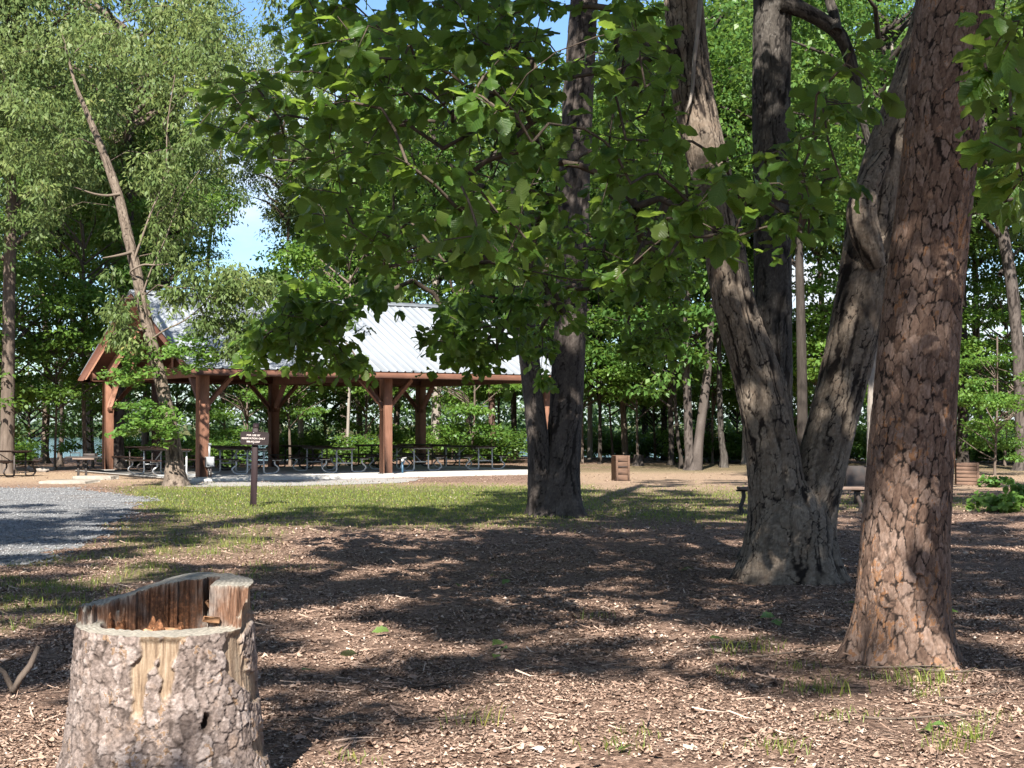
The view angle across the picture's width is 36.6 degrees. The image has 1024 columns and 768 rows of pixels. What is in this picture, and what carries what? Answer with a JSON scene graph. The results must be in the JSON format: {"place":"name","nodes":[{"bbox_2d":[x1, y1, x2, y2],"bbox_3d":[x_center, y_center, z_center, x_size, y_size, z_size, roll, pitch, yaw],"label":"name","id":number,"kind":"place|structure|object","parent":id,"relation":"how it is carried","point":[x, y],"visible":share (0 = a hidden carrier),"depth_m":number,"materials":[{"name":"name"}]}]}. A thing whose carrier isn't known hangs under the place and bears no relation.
{"place":"outdoors","nodes":[
{"label":"outdoors","id":0,"kind":"place"},
{"bbox_2d":[0,425,1023,767],"bbox_3d":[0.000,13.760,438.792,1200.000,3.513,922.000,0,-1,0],"label":"ground","id":1,"kind":"structure","parent":0,"point":[670,477],"depth_m":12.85,"materials":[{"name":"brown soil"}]},
{"bbox_2d":[0,645,39,692],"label":"dead branch","id":2,"kind":"object","parent":1,"relation":"on","point":[21,676],"visible":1,"depth_m":9.12,"materials":[{"name":"brown wood"}]},
{"bbox_2d":[0,290,63,443],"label":"understory tree","id":3,"kind":"object","parent":1,"relation":"on","point":[38,358],"visible":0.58,"depth_m":50.80,"materials":[{"name":"green plant"}]},
{"bbox_2d":[0,240,89,413],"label":"understory tree","id":4,"kind":"object","parent":1,"relation":"on","point":[49,395],"visible":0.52,"depth_m":50.98,"materials":[{"name":"green plant"}]},
{"bbox_2d":[0,292,101,463],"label":"understory tree","id":5,"kind":"object","parent":1,"relation":"on","point":[28,420],"visible":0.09,"depth_m":64.00,"materials":[{"name":"green plant"}]},
{"bbox_2d":[0,0,120,267],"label":"woodland tree","id":6,"kind":"object","parent":1,"relation":"on","point":[38,62],"visible":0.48,"depth_m":46.41,"materials":[{"name":"green plant"}]},
{"bbox_2d":[0,259,145,469],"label":"understory tree","id":7,"kind":"object","parent":1,"relation":"on","point":[74,372],"visible":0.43,"depth_m":52.95,"materials":[{"name":"green plant"}]},
{"bbox_2d":[0,46,155,465],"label":"woodland tree","id":8,"kind":"object","parent":1,"relation":"on","point":[71,263],"visible":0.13,"depth_m":59.54,"materials":[{"name":"green plant"}]},
{"bbox_2d":[0,0,160,462],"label":"woodland tree","id":9,"kind":"object","parent":1,"relation":"on","point":[45,458],"visible":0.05,"depth_m":65.84,"materials":[{"name":"green plant"}]},
{"bbox_2d":[0,485,164,569],"bbox_3d":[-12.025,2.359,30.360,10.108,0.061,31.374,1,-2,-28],"label":"gravel drive","id":10,"kind":"structure","parent":1,"relation":"on","point":[15,534],"depth_m":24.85,"materials":[{"name":"grey gravel"}]},
{"bbox_2d":[17,316,150,467],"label":"understory tree","id":11,"kind":"object","parent":1,"relation":"on","point":[92,409],"visible":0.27,"depth_m":55.84,"materials":[{"name":"green plant"}]},
{"bbox_2d":[0,0,174,473],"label":"woodland tree","id":12,"kind":"object","parent":1,"relation":"on","point":[7,422],"visible":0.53,"depth_m":48.97,"materials":[{"name":"green plant"}]},
{"bbox_2d":[0,160,178,468],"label":"woodland tree","id":13,"kind":"object","parent":1,"relation":"on","point":[88,298],"visible":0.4,"depth_m":53.76,"materials":[{"name":"green plant"}]},
{"bbox_2d":[0,0,255,468],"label":"woodland tree","id":14,"kind":"object","parent":1,"relation":"on","point":[142,118],"visible":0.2,"depth_m":55.22,"materials":[{"name":"green plant"}]},
{"bbox_2d":[18,31,255,430],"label":"woodland tree","id":15,"kind":"object","parent":1,"relation":"on","point":[236,175],"visible":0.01,"depth_m":68.49,"materials":[{"name":"green plant"}]},
{"bbox_2d":[0,0,290,486],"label":"leaning tree","id":16,"kind":"object","parent":1,"relation":"on","point":[234,289],"visible":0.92,"depth_m":38.97,"materials":[{"name":"green plant"}]},
{"bbox_2d":[41,67,254,464],"bbox_3d":[-15.035,-5.097,63.940,8.640,16.878,8.059,0,-1,0],"label":"woodland tree","id":17,"kind":"object","parent":1,"relation":"on","point":[144,438],"visible":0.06,"depth_m":63.96,"materials":[{"name":"green plant"}]},
{"bbox_2d":[78,98,245,467],"bbox_3d":[-13.154,-3.813,57.020,6.185,13.918,6.385,1,-2,-23],"label":"woodland tree","id":18,"kind":"object","parent":1,"relation":"on","point":[201,249],"visible":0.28,"depth_m":56.80,"materials":[{"name":"green plant"}]},
{"bbox_2d":[56,572,271,767],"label":"tree stump","id":19,"kind":"object","parent":1,"relation":"on","point":[163,673],"visible":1,"depth_m":6.39,"materials":[{"name":"brown wood"}]},
{"bbox_2d":[125,383,211,419],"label":"understory tree","id":20,"kind":"object","parent":1,"relation":"on","point":[178,391],"visible":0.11,"depth_m":61.45,"materials":[{"name":"green plant"}]},
{"bbox_2d":[162,431,251,466],"bbox_3d":[-11.140,2.444,58.109,3.442,1.389,3.698,-1,-2,39],"label":"shrub","id":21,"kind":"object","parent":1,"relation":"on","point":[216,452],"visible":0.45,"depth_m":57.54,"materials":[{"name":"green plant"}]},
{"bbox_2d":[136,0,303,284],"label":"woodland tree","id":22,"kind":"object","parent":1,"relation":"on","point":[266,60],"visible":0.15,"depth_m":65.96,"materials":[{"name":"green plant"}]},
{"bbox_2d":[177,384,267,464],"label":"understory tree","id":23,"kind":"object","parent":1,"relation":"on","point":[223,405],"visible":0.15,"depth_m":61.00,"materials":[{"name":"green plant"}]},
{"bbox_2d":[186,385,314,465],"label":"understory tree","id":24,"kind":"object","parent":1,"relation":"on","point":[217,414],"visible":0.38,"depth_m":59.25,"materials":[{"name":"green plant"}]},
{"bbox_2d":[240,423,268,505],"bbox_3d":[-4.955,1.600,29.744,0.545,1.700,0.161,2,-1,0],"label":"reservation sign","id":25,"kind":"object","parent":1,"relation":"on","point":[255,438],"visible":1,"depth_m":29.70,"materials":[{"name":"brown wood"}]},
{"bbox_2d":[213,384,316,440],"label":"understory tree","id":26,"kind":"object","parent":1,"relation":"on","point":[284,421],"visible":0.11,"depth_m":65.98,"materials":[{"name":"green plant"}]},
{"bbox_2d":[238,385,331,465],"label":"understory tree","id":27,"kind":"object","parent":1,"relation":"on","point":[306,411],"visible":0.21,"depth_m":59.91,"materials":[{"name":"green plant"}]},
{"bbox_2d":[222,65,353,458],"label":"woodland tree","id":28,"kind":"object","parent":1,"relation":"on","point":[276,183],"visible":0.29,"depth_m":72.16,"materials":[{"name":"green plant"}]},
{"bbox_2d":[258,425,323,460],"bbox_3d":[-9.168,2.509,64.821,2.847,1.608,3.058,-1,-2,28],"label":"shrub","id":29,"kind":"object","parent":1,"relation":"on","point":[281,448],"visible":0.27,"depth_m":64.19,"materials":[{"name":"green plant"}]},
{"bbox_2d":[185,478,423,486],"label":"walkway","id":30,"kind":"structure","parent":1,"relation":"on","point":[313,482],"depth_m":41.44,"materials":[{"name":"beige concrete"}]},
{"bbox_2d":[248,234,360,463],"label":"woodland tree","id":31,"kind":"object","parent":1,"relation":"on","point":[300,422],"visible":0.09,"depth_m":63.86,"materials":[{"name":"green plant"}]},
{"bbox_2d":[279,431,339,462],"bbox_3d":[-8.228,2.618,64.284,3.465,1.335,3.630,0,-1,0],"label":"shrub","id":32,"kind":"object","parent":1,"relation":"on","point":[321,440],"visible":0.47,"depth_m":63.45,"materials":[{"name":"green plant"}]},
{"bbox_2d":[75,290,550,481],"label":"picnic pavilion","id":33,"kind":"structure","parent":1,"relation":"on","point":[390,350],"depth_m":47.83,"materials":[{"name":"metal"}]},
{"bbox_2d":[112,446,185,471],"bbox_3d":[-11.589,2.387,49.349,1.650,0.776,2.400,1,-2,-33],"label":"picnic table","id":34,"kind":"object","parent":33,"relation":"on","point":[140,457],"visible":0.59,"depth_m":49.72,"materials":[{"name":"grey wood"}]},
{"bbox_2d":[124,448,194,476],"bbox_3d":[-10.167,2.286,45.325,1.650,0.776,2.400,1,-2,-33],"label":"picnic table","id":35,"kind":"object","parent":33,"relation":"on","point":[154,462],"visible":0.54,"depth_m":45.51,"materials":[{"name":"grey wood"}]},
{"bbox_2d":[209,447,282,474],"bbox_3d":[-8.167,2.322,46.743,1.650,0.776,2.400,1,-2,-33],"label":"picnic table","id":36,"kind":"object","parent":33,"relation":"on","point":[247,457],"visible":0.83,"depth_m":46.21,"materials":[{"name":"grey wood"}]},
{"bbox_2d":[268,445,343,468],"bbox_3d":[-6.976,2.463,52.343,1.650,0.776,2.400,1,-2,-34],"label":"picnic table","id":37,"kind":"object","parent":33,"relation":"on","point":[304,455],"visible":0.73,"depth_m":51.93,"materials":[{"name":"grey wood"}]},
{"bbox_2d":[289,447,369,472],"bbox_3d":[-5.720,2.363,48.391,1.650,0.776,2.400,1,-2,-33],"label":"picnic table","id":38,"kind":"object","parent":33,"relation":"on","point":[331,457],"visible":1,"depth_m":47.83,"materials":[{"name":"grey wood"}]},
{"bbox_2d":[365,446,445,470],"bbox_3d":[-3.453,2.405,50.041,1.650,0.776,2.400,1,-2,-33],"label":"picnic table","id":39,"kind":"object","parent":33,"relation":"on","point":[397,457],"visible":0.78,"depth_m":49.48,"materials":[{"name":"grey wood"}]},
{"bbox_2d":[429,445,508,469],"bbox_3d":[-1.438,2.442,51.528,1.650,0.776,2.400,1,-2,-33],"label":"picnic table","id":40,"kind":"object","parent":33,"relation":"on","point":[468,456],"visible":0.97,"depth_m":51.06,"materials":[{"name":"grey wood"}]},
{"bbox_2d":[265,386,374,461],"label":"understory tree","id":41,"kind":"object","parent":1,"relation":"on","point":[331,399],"visible":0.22,"depth_m":64.56,"materials":[{"name":"green plant"}]},
{"bbox_2d":[261,136,425,441],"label":"woodland tree","id":42,"kind":"object","parent":1,"relation":"on","point":[358,419],"visible":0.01,"depth_m":78.04,"materials":[{"name":"green plant"}]},
{"bbox_2d":[250,90,439,443],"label":"woodland tree","id":43,"kind":"object","parent":1,"relation":"on","point":[347,272],"visible":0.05,"depth_m":75.20,"materials":[{"name":"green plant"}]},
{"bbox_2d":[265,191,429,464],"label":"woodland tree","id":44,"kind":"object","parent":1,"relation":"on","point":[298,263],"visible":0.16,"depth_m":59.71,"materials":[{"name":"green plant"}]},
{"bbox_2d":[320,432,395,464],"bbox_3d":[-5.804,2.491,59.745,3.183,1.326,3.603,0,-1,0],"label":"shrub","id":45,"kind":"object","parent":1,"relation":"on","point":[362,449],"visible":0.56,"depth_m":59.14,"materials":[{"name":"green plant"}]},
{"bbox_2d":[309,386,428,448],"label":"understory tree","id":46,"kind":"object","parent":1,"relation":"on","point":[365,408],"visible":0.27,"depth_m":63.46,"materials":[{"name":"green plant"}]},
{"bbox_2d":[392,430,447,459],"bbox_3d":[-3.650,2.572,63.613,2.512,1.437,2.650,1,-2,-27],"label":"shrub","id":47,"kind":"object","parent":1,"relation":"on","point":[405,439],"visible":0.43,"depth_m":63.46,"materials":[{"name":"green plant"}]},
{"bbox_2d":[323,21,550,459],"bbox_3d":[-3.093,-6.012,64.027,9.827,18.694,9.531,0,-1,0],"label":"woodland tree","id":48,"kind":"object","parent":1,"relation":"on","point":[438,280],"visible":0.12,"depth_m":63.39,"materials":[{"name":"green plant"}]},
{"bbox_2d":[381,68,495,432],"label":"woodland tree","id":49,"kind":"object","parent":1,"relation":"on","point":[468,420],"visible":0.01,"depth_m":77.84,"materials":[{"name":"green plant"}]},
{"bbox_2d":[184,0,702,517],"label":"twin oak","id":50,"kind":"object","parent":1,"relation":"on","point":[462,332],"visible":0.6,"depth_m":19.62,"materials":[{"name":"green plant"}]},
{"bbox_2d":[393,284,519,458],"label":"understory tree","id":51,"kind":"object","parent":1,"relation":"on","point":[451,400],"visible":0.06,"depth_m":63.36,"materials":[{"name":"green plant"}]},
{"bbox_2d":[426,384,521,462],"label":"understory tree","id":52,"kind":"object","parent":1,"relation":"on","point":[473,410],"visible":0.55,"depth_m":60.05,"materials":[{"name":"green plant"}]},
{"bbox_2d":[399,80,559,461],"bbox_3d":[-1.037,-4.626,62.355,7.786,15.828,8.802,0,-1,0],"label":"woodland tree","id":53,"kind":"object","parent":1,"relation":"on","point":[501,275],"visible":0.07,"depth_m":61.86,"materials":[{"name":"green plant"}]},
{"bbox_2d":[453,426,526,462],"bbox_3d":[-0.537,2.396,61.483,3.367,1.476,3.617,1,-2,-44],"label":"shrub","id":54,"kind":"object","parent":1,"relation":"on","point":[515,445],"visible":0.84,"depth_m":60.85,"materials":[{"name":"green plant"}]},
{"bbox_2d":[408,65,595,456],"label":"woodland tree","id":55,"kind":"object","parent":1,"relation":"on","point":[513,414],"visible":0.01,"depth_m":65.86,"materials":[{"name":"green plant"}]},
{"bbox_2d":[15,360,1014,437],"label":"shore woods","id":56,"kind":"object","parent":1,"relation":"on","point":[36,424],"visible":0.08,"depth_m":303.09,"materials":[{"name":"green plant"}]},
{"bbox_2d":[505,47,627,458],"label":"woodland tree","id":57,"kind":"object","parent":1,"relation":"on","point":[590,440],"visible":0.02,"depth_m":65.87,"materials":[{"name":"green plant"}]},
{"bbox_2d":[538,291,654,462],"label":"understory tree","id":58,"kind":"object","parent":1,"relation":"on","point":[593,395],"visible":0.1,"depth_m":60.59,"materials":[{"name":"green plant"}]},
{"bbox_2d":[184,0,1023,585],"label":"forked oak","id":59,"kind":"object","parent":1,"relation":"on","point":[794,496],"visible":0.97,"depth_m":11.65,"materials":[{"name":"green plant"}]},
{"bbox_2d":[539,167,683,463],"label":"woodland tree","id":60,"kind":"object","parent":1,"relation":"on","point":[600,314],"visible":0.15,"depth_m":58.10,"materials":[{"name":"green plant"}]},
{"bbox_2d":[534,103,706,454],"bbox_3d":[4.801,-4.617,62.403,8.529,15.827,7.544,1,-2,-33],"label":"woodland tree","id":61,"kind":"object","parent":1,"relation":"on","point":[624,435],"depth_m":61.87,"materials":[{"name":"green plant"}]},
{"bbox_2d":[611,455,629,480],"bbox_3d":[3.010,2.330,42.898,0.400,0.704,0.440,0,-1,-14],"label":"wooden box","id":62,"kind":"object","parent":1,"relation":"on","point":[620,467],"visible":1,"depth_m":42.72,"materials":[{"name":"brown wood"}]},
{"bbox_2d":[548,299,697,454],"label":"understory tree","id":63,"kind":"object","parent":1,"relation":"on","point":[611,434],"visible":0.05,"depth_m":63.93,"materials":[{"name":"green plant"}]},
{"bbox_2d":[593,429,657,457],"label":"shrub","id":64,"kind":"object","parent":1,"relation":"on","point":[643,440],"visible":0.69,"depth_m":68.74,"materials":[{"name":"green plant"}]},
{"bbox_2d":[584,298,698,454],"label":"understory tree","id":65,"kind":"object","parent":1,"relation":"on","point":[622,374],"visible":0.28,"depth_m":58.04,"materials":[{"name":"green plant"}]},
{"bbox_2d":[601,361,698,459],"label":"understory tree","id":66,"kind":"object","parent":1,"relation":"on","point":[653,416],"visible":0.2,"depth_m":65.94,"materials":[{"name":"green plant"}]},
{"bbox_2d":[553,24,750,464],"bbox_3d":[6.182,-5.430,57.871,7.544,17.194,8.529,1,-2,-29],"label":"woodland tree","id":67,"kind":"object","parent":1,"relation":"on","point":[670,459],"visible":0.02,"depth_m":57.88,"materials":[{"name":"green plant"}]},
{"bbox_2d":[590,171,753,468],"bbox_3d":[6.101,-2.281,54.260,6.714,10.707,7.478,0,-1,0],"label":"woodland tree","id":68,"kind":"object","parent":1,"relation":"on","point":[700,314],"visible":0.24,"depth_m":52.50,"materials":[{"name":"green plant"}]},
{"bbox_2d":[656,424,706,462],"bbox_3d":[6.925,2.477,62.023,2.313,1.725,2.937,0,-1,0],"label":"shrub","id":69,"kind":"object","parent":1,"relation":"on","point":[664,449],"visible":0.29,"depth_m":61.47,"materials":[{"name":"green plant"}]},
{"bbox_2d":[551,0,813,469],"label":"woodland tree","id":70,"kind":"object","parent":1,"relation":"on","point":[694,456],"visible":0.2,"depth_m":52.41,"materials":[{"name":"green plant"}]},
{"bbox_2d":[655,296,736,462],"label":"understory tree","id":71,"kind":"object","parent":1,"relation":"on","point":[695,392],"visible":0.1,"depth_m":59.61,"materials":[{"name":"green plant"}]},
{"bbox_2d":[392,295,1023,458],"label":"woods","id":72,"kind":"object","parent":1,"relation":"on","point":[629,418],"visible":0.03,"depth_m":83.97,"materials":[{"name":"green plant"}]},
{"bbox_2d":[678,426,741,461],"bbox_3d":[8.395,2.380,60.653,3.937,1.454,3.768,0,-1,0],"label":"shrub","id":73,"kind":"object","parent":1,"relation":"on","point":[732,446],"visible":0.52,"depth_m":60.22,"materials":[{"name":"green plant"}]},
{"bbox_2d":[664,352,794,436],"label":"understory tree","id":74,"kind":"object","parent":1,"relation":"on","point":[735,413],"visible":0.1,"depth_m":66.22,"materials":[{"name":"green plant"}]},
{"bbox_2d":[620,0,843,467],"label":"woodland tree","id":75,"kind":"object","parent":1,"relation":"on","point":[723,463],"visible":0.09,"depth_m":54.87,"materials":[{"name":"green plant"}]},
{"bbox_2d":[713,321,822,434],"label":"understory tree","id":76,"kind":"object","parent":1,"relation":"on","point":[727,381],"visible":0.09,"depth_m":56.44,"materials":[{"name":"green plant"}]},
{"bbox_2d":[712,308,823,412],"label":"understory tree","id":77,"kind":"object","parent":1,"relation":"on","point":[732,401],"visible":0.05,"depth_m":58.50,"materials":[{"name":"green plant"}]},
{"bbox_2d":[707,6,849,463],"bbox_3d":[8.506,-5.609,58.136,8.177,17.567,7.576,0,-1,0],"label":"woodland tree","id":78,"kind":"object","parent":1,"relation":"on","point":[751,240],"visible":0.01,"depth_m":57.87,"materials":[{"name":"green plant"}]},
{"bbox_2d":[671,0,914,448],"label":"woodland tree","id":79,"kind":"object","parent":1,"relation":"on","point":[801,351],"visible":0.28,"depth_m":49.59,"materials":[{"name":"green plant"}]},
{"bbox_2d":[736,487,864,513],"bbox_3d":[5.091,2.060,27.257,2.280,0.495,0.300,0,-1,0],"label":"plank bench","id":80,"kind":"object","parent":1,"relation":"on","point":[744,490],"visible":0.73,"depth_m":27.22,"materials":[{"name":"wood"}]},
{"bbox_2d":[736,0,869,556],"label":"straight oak","id":81,"kind":"object","parent":1,"relation":"on","point":[771,62],"visible":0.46,"depth_m":18.50,"materials":[{"name":"brown plant"}]},
{"bbox_2d":[728,0,907,357],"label":"woodland tree","id":82,"kind":"object","parent":1,"relation":"on","point":[820,252],"visible":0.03,"depth_m":61.42,"materials":[{"name":"green plant"}]},
{"bbox_2d":[792,37,864,458],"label":"woodland tree","id":83,"kind":"object","parent":1,"relation":"on","point":[810,275],"visible":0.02,"depth_m":74.33,"materials":[{"name":"green plant"}]},
{"bbox_2d":[792,253,867,404],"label":"understory tree","id":84,"kind":"object","parent":1,"relation":"on","point":[818,289],"visible":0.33,"depth_m":53.94,"materials":[{"name":"green plant"}]},
{"bbox_2d":[844,466,866,503],"bbox_3d":[6.884,2.061,30.958,0.480,0.840,0.400,0,-1,0],"label":"park grill","id":85,"kind":"object","parent":1,"relation":"on","point":[855,476],"visible":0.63,"depth_m":30.76,"materials":[{"name":"metal"}]},
{"bbox_2d":[850,424,866,462],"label":"shrub","id":86,"kind":"object","parent":1,"relation":"on","point":[859,448],"visible":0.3,"depth_m":59.02,"materials":[{"name":"green plant"}]},
{"bbox_2d":[707,0,1022,465],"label":"woodland tree","id":87,"kind":"object","parent":1,"relation":"on","point":[881,77],"visible":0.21,"depth_m":36.30,"materials":[{"name":"green plant"}]},
{"bbox_2d":[792,277,963,397],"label":"understory tree","id":88,"kind":"object","parent":1,"relation":"on","point":[817,361],"visible":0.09,"depth_m":53.51,"materials":[{"name":"green plant"}]},
{"bbox_2d":[798,0,1015,226],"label":"woodland tree","id":89,"kind":"object","parent":1,"relation":"on","point":[883,23],"visible":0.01,"depth_m":59.40,"materials":[{"name":"green plant"}]},
{"bbox_2d":[832,0,995,669],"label":"pine tree","id":90,"kind":"object","parent":1,"relation":"on","point":[902,611],"visible":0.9,"depth_m":10.12,"materials":[{"name":"brown plant"}]},
{"bbox_2d":[858,2,1023,461],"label":"woodland tree","id":91,"kind":"object","parent":1,"relation":"on","point":[963,456],"visible":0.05,"depth_m":57.89,"materials":[{"name":"green plant"}]},
{"bbox_2d":[869,0,1023,470],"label":"woodland tree","id":92,"kind":"object","parent":1,"relation":"on","point":[1008,268],"visible":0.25,"depth_m":51.92,"materials":[{"name":"green plant"}]},
{"bbox_2d":[955,462,978,485],"bbox_3d":[11.714,2.313,39.838,0.560,0.584,0.470,0,-1,10],"label":"wooden box","id":93,"kind":"object","parent":1,"relation":"on","point":[966,473],"visible":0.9,"depth_m":39.64,"materials":[{"name":"brown wood"}]},
{"bbox_2d":[958,336,1023,475],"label":"understory tree","id":94,"kind":"object","parent":1,"relation":"on","point":[996,400],"visible":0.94,"depth_m":46.95,"materials":[{"name":"green plant"}]},
{"bbox_2d":[958,264,1023,465],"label":"understory tree","id":95,"kind":"object","parent":1,"relation":"on","point":[967,315],"visible":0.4,"depth_m":56.17,"materials":[{"name":"green plant"}]},
{"bbox_2d":[959,306,1023,451],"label":"understory tree","id":96,"kind":"object","parent":1,"relation":"on","point":[981,412],"visible":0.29,"depth_m":54.19,"materials":[{"name":"green plant"}]},
{"bbox_2d":[966,0,1023,326],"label":"woodland tree","id":97,"kind":"object","parent":1,"relation":"on","point":[994,269],"visible":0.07,"depth_m":62.98,"materials":[{"name":"green plant"}]},
{"bbox_2d":[966,489,1023,512],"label":"leafy plant","id":98,"kind":"object","parent":1,"relation":"on","point":[1001,502],"visible":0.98,"depth_m":27.73,"materials":[{"name":"green plant"}]},
{"bbox_2d":[966,262,1023,461],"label":"understory tree","id":99,"kind":"object","parent":1,"relation":"on","point":[975,332],"visible":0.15,"depth_m":61.88,"materials":[{"name":"green plant"}]},
{"bbox_2d":[0,480,1023,764],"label":"grass","id":100,"kind":"structure","parent":0,"point":[232,490],"depth_m":26.76,"materials":[{"name":"green plant"}]},
{"bbox_2d":[0,0,1023,424],"label":"sky","id":101,"kind":"structure","parent":0,"point":[245,245],"materials":[{"name":"blue"}]},
{"bbox_2d":[20,437,1007,460],"bbox_3d":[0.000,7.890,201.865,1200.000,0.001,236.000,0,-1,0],"label":"lake","id":102,"kind":"structure","parent":0,"point":[65,454],"depth_m":169.92,"materials":[{"name":"blue liquid"}]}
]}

